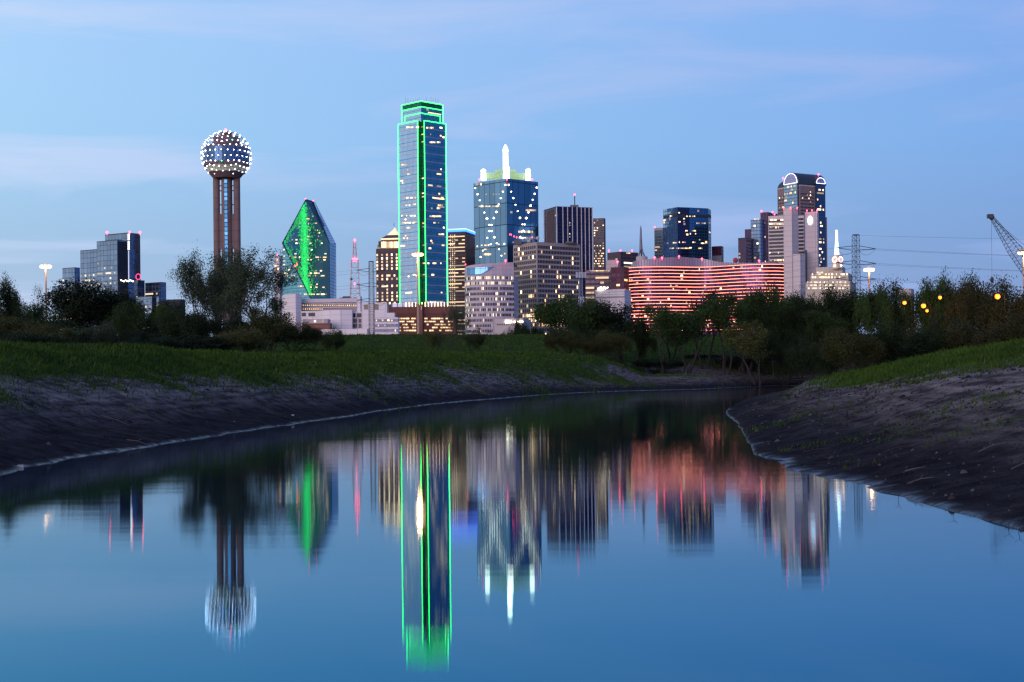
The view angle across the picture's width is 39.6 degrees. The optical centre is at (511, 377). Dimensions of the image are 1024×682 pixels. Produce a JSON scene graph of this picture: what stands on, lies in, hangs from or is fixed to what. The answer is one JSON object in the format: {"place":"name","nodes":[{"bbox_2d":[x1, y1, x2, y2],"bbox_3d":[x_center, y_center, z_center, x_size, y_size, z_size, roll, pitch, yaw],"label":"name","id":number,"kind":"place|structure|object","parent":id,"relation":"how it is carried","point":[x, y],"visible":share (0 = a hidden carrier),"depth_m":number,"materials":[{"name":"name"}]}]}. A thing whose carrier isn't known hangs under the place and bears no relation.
{"place":"outdoors","nodes":[
{"label":"outdoors","id":0,"kind":"place"},
{"bbox_2d":[350,239,359,296],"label":"radio mast","id":1,"kind":"object","parent":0,"point":[354,259],"visible":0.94,"depth_m":1298.87,"materials":[{"name":"metal"}]},
{"bbox_2d":[0,385,1023,681],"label":"water","id":2,"kind":"structure","parent":0,"point":[686,535],"depth_m":14.00,"materials":[{"name":"blue liquid"}]},
{"bbox_2d":[0,334,1023,530],"bbox_3d":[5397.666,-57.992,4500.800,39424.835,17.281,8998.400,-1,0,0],"label":"ground","id":3,"kind":"structure","parent":0,"point":[40,451],"depth_m":43.20,"materials":[{"name":"soil"}]},
{"bbox_2d":[0,272,25,323],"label":"tree","id":4,"kind":"object","parent":3,"relation":"on","point":[9,302],"visible":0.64,"depth_m":118.30,"materials":[{"name":"green plant"}]},
{"bbox_2d":[0,311,47,336],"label":"bush","id":5,"kind":"object","parent":3,"relation":"on","point":[12,324],"visible":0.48,"depth_m":110.64,"materials":[{"name":"green plant"}]},
{"bbox_2d":[0,330,74,344],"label":"bush","id":6,"kind":"object","parent":3,"relation":"on","point":[23,337],"visible":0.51,"depth_m":103.63,"materials":[{"name":"green plant"}]},
{"bbox_2d":[1,299,77,331],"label":"bush","id":7,"kind":"object","parent":3,"relation":"on","point":[37,317],"visible":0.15,"depth_m":150.07,"materials":[{"name":"green plant"}]},
{"bbox_2d":[8,319,79,342],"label":"bush","id":8,"kind":"object","parent":3,"relation":"on","point":[70,334],"visible":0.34,"depth_m":107.61,"materials":[{"name":"green plant"}]},
{"bbox_2d":[31,276,151,332],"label":"tree","id":9,"kind":"object","parent":3,"relation":"on","point":[78,306],"visible":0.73,"depth_m":164.88,"materials":[{"name":"green plant"}]},
{"bbox_2d":[76,320,119,344],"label":"bush","id":10,"kind":"object","parent":3,"relation":"on","point":[105,334],"visible":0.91,"depth_m":109.78,"materials":[{"name":"green plant"}]},
{"bbox_2d":[52,231,165,329],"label":"hotel","id":11,"kind":"structure","parent":3,"relation":"on","point":[115,258],"depth_m":944.42,"materials":[{"name":"glass"}]},
{"bbox_2d":[103,298,159,336],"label":"bush","id":12,"kind":"object","parent":3,"relation":"on","point":[122,319],"visible":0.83,"depth_m":148.95,"materials":[{"name":"green plant"}]},
{"bbox_2d":[114,327,155,343],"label":"bush","id":13,"kind":"object","parent":3,"relation":"on","point":[146,335],"visible":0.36,"depth_m":119.87,"materials":[{"name":"green plant"}]},
{"bbox_2d":[118,336,183,347],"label":"bush","id":14,"kind":"object","parent":3,"relation":"on","point":[132,341],"visible":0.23,"depth_m":114.57,"materials":[{"name":"green plant"}]},
{"bbox_2d":[122,319,186,343],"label":"bush","id":15,"kind":"object","parent":3,"relation":"on","point":[156,333],"visible":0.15,"depth_m":148.75,"materials":[{"name":"green plant"}]},
{"bbox_2d":[146,298,190,331],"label":"tree","id":16,"kind":"object","parent":3,"relation":"on","point":[153,310],"visible":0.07,"depth_m":198.93,"materials":[{"name":"green plant"}]},
{"bbox_2d":[153,302,210,341],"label":"bush","id":17,"kind":"object","parent":3,"relation":"on","point":[170,324],"visible":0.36,"depth_m":138.79,"materials":[{"name":"green plant"}]},
{"bbox_2d":[145,331,242,349],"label":"bush","id":18,"kind":"object","parent":3,"relation":"on","point":[201,344],"visible":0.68,"depth_m":116.72,"materials":[{"name":"green plant"}]},
{"bbox_2d":[165,242,225,316],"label":"tree","id":19,"kind":"object","parent":3,"relation":"on","point":[198,291],"visible":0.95,"depth_m":177.29,"materials":[{"name":"green plant"}]},
{"bbox_2d":[197,262,224,320],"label":"tree","id":20,"kind":"object","parent":3,"relation":"on","point":[210,294],"visible":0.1,"depth_m":189.17,"materials":[{"name":"green plant"}]},
{"bbox_2d":[178,304,250,350],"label":"bush","id":21,"kind":"object","parent":3,"relation":"on","point":[196,323],"visible":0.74,"depth_m":126.14,"materials":[{"name":"green plant"}]},
{"bbox_2d":[201,129,251,332],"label":"observation tower","id":22,"kind":"structure","parent":3,"relation":"on","point":[226,159],"depth_m":983.41,"materials":[{"name":"concrete"}]},
{"bbox_2d":[205,264,254,351],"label":"tree","id":23,"kind":"object","parent":3,"relation":"on","point":[217,289],"visible":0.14,"depth_m":185.59,"materials":[{"name":"green plant"}]},
{"bbox_2d":[207,242,265,323],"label":"tree","id":24,"kind":"object","parent":3,"relation":"on","point":[236,269],"visible":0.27,"depth_m":177.35,"materials":[{"name":"green plant"}]},
{"bbox_2d":[206,321,273,352],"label":"bush","id":25,"kind":"object","parent":3,"relation":"on","point":[249,340],"visible":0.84,"depth_m":120.53,"materials":[{"name":"green plant"}]},
{"bbox_2d":[206,245,303,348],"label":"tree","id":26,"kind":"object","parent":3,"relation":"on","point":[257,279],"visible":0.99,"depth_m":170.54,"materials":[{"name":"green plant"}]},
{"bbox_2d":[247,296,286,350],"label":"tree","id":27,"kind":"object","parent":3,"relation":"on","point":[276,307],"visible":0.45,"depth_m":178.33,"materials":[{"name":"green plant"}]},
{"bbox_2d":[244,308,302,351],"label":"bush","id":28,"kind":"object","parent":3,"relation":"on","point":[270,325],"visible":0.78,"depth_m":129.00,"materials":[{"name":"green plant"}]},
{"bbox_2d":[274,254,282,321],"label":"office tower","id":29,"kind":"structure","parent":3,"relation":"on","point":[279,269],"depth_m":1852.44,"materials":[{"name":"grey"}]},
{"bbox_2d":[275,318,323,350],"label":"bush","id":30,"kind":"object","parent":3,"relation":"on","point":[313,333],"visible":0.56,"depth_m":134.28,"materials":[{"name":"green plant"}]},
{"bbox_2d":[282,198,335,298],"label":"prism tower","id":31,"kind":"structure","parent":3,"relation":"on","point":[309,244],"depth_m":1723.25,"materials":[{"name":"green glass"}]},
{"bbox_2d":[282,294,369,334],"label":"civic building","id":32,"kind":"structure","parent":3,"relation":"on","point":[346,317],"depth_m":612.85,"materials":[{"name":"grey concrete"}]},
{"bbox_2d":[320,325,346,350],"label":"bush","id":33,"kind":"object","parent":3,"relation":"on","point":[334,338],"visible":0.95,"depth_m":260.51,"materials":[{"name":"green plant"}]},
{"bbox_2d":[357,261,386,332],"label":"lattice pylon","id":34,"kind":"object","parent":3,"relation":"on","point":[373,313],"visible":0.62,"depth_m":399.86,"materials":[{"name":"metal"}]},
{"bbox_2d":[361,302,399,334],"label":"white offices","id":35,"kind":"structure","parent":3,"relation":"on","point":[386,322],"depth_m":572.36,"materials":[{"name":"grey"}]},
{"bbox_2d":[376,228,399,312],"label":"pyramid tower","id":36,"kind":"structure","parent":3,"relation":"on","point":[387,252],"depth_m":1602.71,"materials":[{"name":"stone"}]},
{"bbox_2d":[412,250,423,333],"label":"mast light","id":37,"kind":"object","parent":3,"relation":"on","point":[417,253],"visible":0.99,"depth_m":399.81,"materials":[{"name":"metal"}]},
{"bbox_2d":[398,97,447,306],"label":"outlined skyscraper","id":38,"kind":"structure","parent":3,"relation":"on","point":[422,185],"depth_m":1457.81,"materials":[{"name":"blue glass"}]},
{"bbox_2d":[390,302,457,334],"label":"car park","id":39,"kind":"structure","parent":3,"relation":"on","point":[428,317],"depth_m":680.91,"materials":[{"name":"brown brick"}]},
{"bbox_2d":[419,323,446,350],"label":"bush","id":40,"kind":"object","parent":3,"relation":"on","point":[432,339],"visible":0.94,"depth_m":229.53,"materials":[{"name":"green plant"}]},
{"bbox_2d":[441,302,472,350],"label":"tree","id":41,"kind":"object","parent":3,"relation":"on","point":[455,314],"visible":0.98,"depth_m":231.63,"materials":[{"name":"green plant"}]},
{"bbox_2d":[447,229,474,334],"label":"blue rimmed tower","id":42,"kind":"structure","parent":3,"relation":"on","point":[461,248],"depth_m":1602.81,"materials":[{"name":"blue"}]},
{"bbox_2d":[461,325,490,351],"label":"bush","id":43,"kind":"object","parent":3,"relation":"on","point":[478,338],"visible":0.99,"depth_m":233.25,"materials":[{"name":"green plant"}]},
{"bbox_2d":[465,260,518,334],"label":"curved office","id":44,"kind":"structure","parent":3,"relation":"on","point":[503,303],"depth_m":901.21,"materials":[{"name":"grey concrete"}]},
{"bbox_2d":[465,276,513,333],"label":"window","id":45,"kind":"structure","parent":44,"relation":"in","point":[471,288],"depth_m":901.37,"materials":[{"name":"grey glass"}]},
{"bbox_2d":[474,144,538,264],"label":"spired tower","id":46,"kind":"structure","parent":3,"relation":"on","point":[505,212],"depth_m":1669.66,"materials":[{"name":"blue glass"}]},
{"bbox_2d":[0,333,1023,468],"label":"grass","id":47,"kind":"structure","parent":3,"relation":"on","point":[876,373],"depth_m":70.24,"materials":[{"name":"green plant"}]},
{"bbox_2d":[0,354,1023,516],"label":"mud clods","id":48,"kind":"object","parent":3,"relation":"on","point":[807,455],"visible":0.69,"depth_m":33.78,"materials":[{"name":"brown soil"}]},
{"bbox_2d":[493,318,530,334],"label":"beige annex","id":49,"kind":"object","parent":3,"relation":"on","point":[500,326],"visible":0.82,"depth_m":592.42,"materials":[{"name":"concrete"}]},
{"bbox_2d":[513,236,580,333],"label":"grid office","id":50,"kind":"structure","parent":3,"relation":"on","point":[552,269],"depth_m":959.58,"materials":[{"name":"concrete"}]},
{"bbox_2d":[514,245,578,330],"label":"window","id":51,"kind":"structure","parent":50,"relation":"in","point":[570,248],"depth_m":959.74,"materials":[{"name":"black glass"}]},
{"bbox_2d":[541,327,584,352],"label":"bush","id":52,"kind":"object","parent":3,"relation":"on","point":[549,340],"visible":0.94,"depth_m":220.42,"materials":[{"name":"green plant"}]},
{"bbox_2d":[528,290,606,352],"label":"tree","id":53,"kind":"object","parent":3,"relation":"on","point":[551,315],"visible":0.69,"depth_m":242.84,"materials":[{"name":"green plant"}]},
{"bbox_2d":[543,194,592,306],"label":"finned tower","id":54,"kind":"structure","parent":3,"relation":"on","point":[573,223],"depth_m":1570.18,"materials":[{"name":"black glass"}]},
{"bbox_2d":[565,292,609,354],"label":"tree","id":55,"kind":"object","parent":3,"relation":"on","point":[590,303],"visible":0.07,"depth_m":247.53,"materials":[{"name":"green plant"}]},
{"bbox_2d":[546,319,634,356],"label":"bush","id":56,"kind":"object","parent":3,"relation":"on","point":[582,330],"visible":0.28,"depth_m":237.28,"materials":[{"name":"green plant"}]},
{"bbox_2d":[571,333,609,355],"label":"bush","id":57,"kind":"object","parent":3,"relation":"on","point":[589,345],"visible":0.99,"depth_m":217.21,"materials":[{"name":"green plant"}]},
{"bbox_2d":[585,270,610,302],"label":"terrace block","id":58,"kind":"structure","parent":3,"relation":"on","point":[603,278],"depth_m":1152.55,"materials":[{"name":"brown glass"}]},
{"bbox_2d":[593,218,605,269],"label":"slim tower","id":59,"kind":"structure","parent":3,"relation":"on","point":[599,243],"depth_m":1751.99,"materials":[{"name":"brown concrete"}]},
{"bbox_2d":[592,329,632,361],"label":"bush","id":60,"kind":"object","parent":3,"relation":"on","point":[626,342],"visible":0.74,"depth_m":218.89,"materials":[{"name":"green plant"}]},
{"bbox_2d":[595,287,630,332],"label":"white hall","id":61,"kind":"structure","parent":3,"relation":"on","point":[621,296],"depth_m":1003.12,"materials":[{"name":"beige"}]},
{"bbox_2d":[579,298,648,363],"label":"tree","id":62,"kind":"object","parent":3,"relation":"on","point":[620,317],"visible":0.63,"depth_m":241.96,"materials":[{"name":"green plant"}]},
{"bbox_2d":[611,267,628,289],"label":"maroon office","id":63,"kind":"structure","parent":3,"relation":"on","point":[617,273],"depth_m":1122.66,"materials":[{"name":"brown concrete"}]},
{"bbox_2d":[607,250,637,267],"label":"brown block","id":64,"kind":"structure","parent":3,"relation":"on","point":[626,259],"depth_m":1506.38,"materials":[{"name":"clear glass"}]},
{"bbox_2d":[624,314,657,369],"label":"tree","id":65,"kind":"object","parent":3,"relation":"on","point":[640,333],"visible":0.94,"depth_m":240.06,"materials":[{"name":"green plant"}]},
{"bbox_2d":[654,227,663,257],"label":"banded tower","id":66,"kind":"structure","parent":3,"relation":"on","point":[658,243],"depth_m":1852.57,"materials":[{"name":"grey"}]},
{"bbox_2d":[630,357,688,373],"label":"bush","id":67,"kind":"object","parent":3,"relation":"on","point":[648,363],"visible":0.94,"depth_m":233.97,"materials":[{"name":"green plant"}]},
{"bbox_2d":[639,302,693,373],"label":"tree","id":68,"kind":"object","parent":3,"relation":"on","point":[657,321],"visible":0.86,"depth_m":231.01,"materials":[{"name":"green plant"}]},
{"bbox_2d":[663,207,710,259],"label":"faceted tower","id":69,"kind":"structure","parent":3,"relation":"on","point":[686,231],"depth_m":1658.58,"materials":[{"name":"blue glass"}]},
{"bbox_2d":[663,304,731,372],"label":"tree","id":70,"kind":"object","parent":3,"relation":"on","point":[698,329],"visible":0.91,"depth_m":234.93,"materials":[{"name":"green plant"}]},
{"bbox_2d":[674,288,734,368],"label":"tree","id":71,"kind":"object","parent":3,"relation":"on","point":[708,295],"visible":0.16,"depth_m":244.45,"materials":[{"name":"green plant"}]},
{"bbox_2d":[629,255,783,334],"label":"neon hotel","id":72,"kind":"structure","parent":3,"relation":"on","point":[663,281],"depth_m":1149.82,"materials":[{"name":"red glass"}]},
{"bbox_2d":[712,246,723,261],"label":"maroon tower","id":73,"kind":"structure","parent":3,"relation":"on","point":[718,253],"depth_m":1722.38,"materials":[{"name":"brown glass"}]},
{"bbox_2d":[695,339,747,387],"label":"shrub","id":74,"kind":"object","parent":3,"relation":"on","point":[724,366],"visible":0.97,"depth_m":195.93,"materials":[{"name":"green plant"}]},
{"bbox_2d":[701,290,748,374],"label":"tree","id":75,"kind":"object","parent":3,"relation":"on","point":[739,311],"visible":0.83,"depth_m":236.22,"materials":[{"name":"green plant"}]},
{"bbox_2d":[707,352,774,366],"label":"bush","id":76,"kind":"object","parent":3,"relation":"on","point":[736,358],"visible":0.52,"depth_m":246.93,"materials":[{"name":"green plant"}]},
{"bbox_2d":[707,288,775,372],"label":"tree","id":77,"kind":"object","parent":3,"relation":"on","point":[758,299],"visible":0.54,"depth_m":241.97,"materials":[{"name":"green plant"}]},
{"bbox_2d":[719,320,775,385],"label":"tree","id":78,"kind":"object","parent":3,"relation":"on","point":[749,336],"visible":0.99,"depth_m":227.41,"materials":[{"name":"green plant"}]},
{"bbox_2d":[738,210,777,262],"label":"stepped tower","id":79,"kind":"structure","parent":3,"relation":"on","point":[753,245],"depth_m":1603.52,"materials":[{"name":"blue glass"}]},
{"bbox_2d":[737,277,799,373],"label":"tree","id":80,"kind":"object","parent":3,"relation":"on","point":[773,309],"visible":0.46,"depth_m":248.40,"materials":[{"name":"green plant"}]},
{"bbox_2d":[756,324,811,384],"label":"bush","id":81,"kind":"object","parent":3,"relation":"on","point":[789,341],"visible":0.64,"depth_m":234.60,"materials":[{"name":"green plant"}]},
{"bbox_2d":[768,207,818,300],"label":"slab tower","id":82,"kind":"structure","parent":3,"relation":"on","point":[791,232],"depth_m":1100.39,"materials":[{"name":"grey concrete"}]},
{"bbox_2d":[777,295,819,378],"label":"tree","id":83,"kind":"object","parent":3,"relation":"on","point":[801,305],"visible":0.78,"depth_m":243.88,"materials":[{"name":"green plant"}]},
{"bbox_2d":[777,173,826,266],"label":"vaulted skyscraper","id":84,"kind":"structure","parent":3,"relation":"on","point":[803,193],"depth_m":1735.16,"materials":[{"name":"glass"}]},
{"bbox_2d":[780,282,833,374],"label":"tree","id":85,"kind":"object","parent":3,"relation":"on","point":[794,297],"visible":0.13,"depth_m":249.78,"materials":[{"name":"green plant"}]},
{"bbox_2d":[781,333,851,379],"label":"bush","id":86,"kind":"object","parent":3,"relation":"on","point":[809,356],"visible":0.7,"depth_m":224.26,"materials":[{"name":"green plant"}]},
{"bbox_2d":[801,307,853,372],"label":"tree","id":87,"kind":"object","parent":3,"relation":"on","point":[808,314],"visible":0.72,"depth_m":239.19,"materials":[{"name":"green plant"}]},
{"bbox_2d":[805,230,854,303],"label":"clock building","id":88,"kind":"structure","parent":3,"relation":"on","point":[827,275],"depth_m":961.39,"materials":[{"name":"beige stone"}]},
{"bbox_2d":[802,280,860,371],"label":"tree","id":89,"kind":"object","parent":3,"relation":"on","point":[831,305],"visible":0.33,"depth_m":250.21,"materials":[{"name":"green plant"}]},
{"bbox_2d":[814,326,887,371],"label":"bush","id":90,"kind":"object","parent":3,"relation":"on","point":[852,348],"visible":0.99,"depth_m":210.29,"materials":[{"name":"green plant"}]},
{"bbox_2d":[833,288,877,368],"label":"tree","id":91,"kind":"object","parent":3,"relation":"on","point":[846,307],"visible":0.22,"depth_m":250.82,"materials":[{"name":"green plant"}]},
{"bbox_2d":[836,234,875,332],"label":"lattice pylon","id":92,"kind":"object","parent":3,"relation":"on","point":[856,255],"visible":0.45,"depth_m":329.78,"materials":[{"name":"metal"}]},
{"bbox_2d":[850,274,896,363],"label":"tree","id":93,"kind":"object","parent":3,"relation":"on","point":[862,304],"visible":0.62,"depth_m":244.95,"materials":[{"name":"green plant"}]},
{"bbox_2d":[860,275,919,361],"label":"tree","id":94,"kind":"object","parent":3,"relation":"on","point":[896,289],"visible":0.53,"depth_m":245.86,"materials":[{"name":"green plant"}]},
{"bbox_2d":[853,315,933,365],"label":"bush","id":95,"kind":"object","parent":3,"relation":"on","point":[895,347],"visible":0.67,"depth_m":217.24,"materials":[{"name":"green plant"}]},
{"bbox_2d":[891,289,920,335],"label":"tree","id":96,"kind":"object","parent":3,"relation":"on","point":[907,297],"visible":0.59,"depth_m":243.61,"materials":[{"name":"green plant"}]},
{"bbox_2d":[914,272,951,335],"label":"tree","id":97,"kind":"object","parent":3,"relation":"on","point":[925,296],"visible":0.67,"depth_m":243.53,"materials":[{"name":"green plant"}]},
{"bbox_2d":[919,310,979,355],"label":"bush","id":98,"kind":"object","parent":3,"relation":"on","point":[936,336],"visible":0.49,"depth_m":224.22,"materials":[{"name":"green plant"}]},
{"bbox_2d":[931,266,970,333],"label":"tree","id":99,"kind":"object","parent":3,"relation":"on","point":[946,292],"visible":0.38,"depth_m":244.27,"materials":[{"name":"green plant"}]},
{"bbox_2d":[942,291,977,328],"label":"tree","id":100,"kind":"object","parent":3,"relation":"on","point":[960,308],"visible":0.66,"depth_m":239.22,"materials":[{"name":"green plant"}]},
{"bbox_2d":[939,307,1002,349],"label":"bush","id":101,"kind":"object","parent":3,"relation":"on","point":[956,335],"visible":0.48,"depth_m":220.67,"materials":[{"name":"green plant"}]},
{"bbox_2d":[945,268,1001,334],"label":"tree","id":102,"kind":"object","parent":3,"relation":"on","point":[969,285],"visible":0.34,"depth_m":241.97,"materials":[{"name":"green plant"}]},
{"bbox_2d":[968,270,1023,334],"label":"tree","id":103,"kind":"object","parent":3,"relation":"on","point":[1002,303],"visible":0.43,"depth_m":240.16,"materials":[{"name":"green plant"}]},
{"bbox_2d":[981,305,1023,343],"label":"bush","id":104,"kind":"object","parent":3,"relation":"on","point":[1013,328],"visible":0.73,"depth_m":213.14,"materials":[{"name":"green plant"}]},
{"bbox_2d":[987,214,1023,281],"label":"lattice crane","id":105,"kind":"object","parent":3,"relation":"on","point":[991,217],"visible":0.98,"depth_m":359.96,"materials":[{"name":"metal"}]},
{"bbox_2d":[990,287,1023,324],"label":"tree","id":106,"kind":"object","parent":3,"relation":"on","point":[1018,308],"visible":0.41,"depth_m":236.87,"materials":[{"name":"green plant"}]},
{"bbox_2d":[0,0,1023,336],"label":"sky","id":107,"kind":"structure","parent":0,"point":[910,113],"materials":[{"name":"blue"}]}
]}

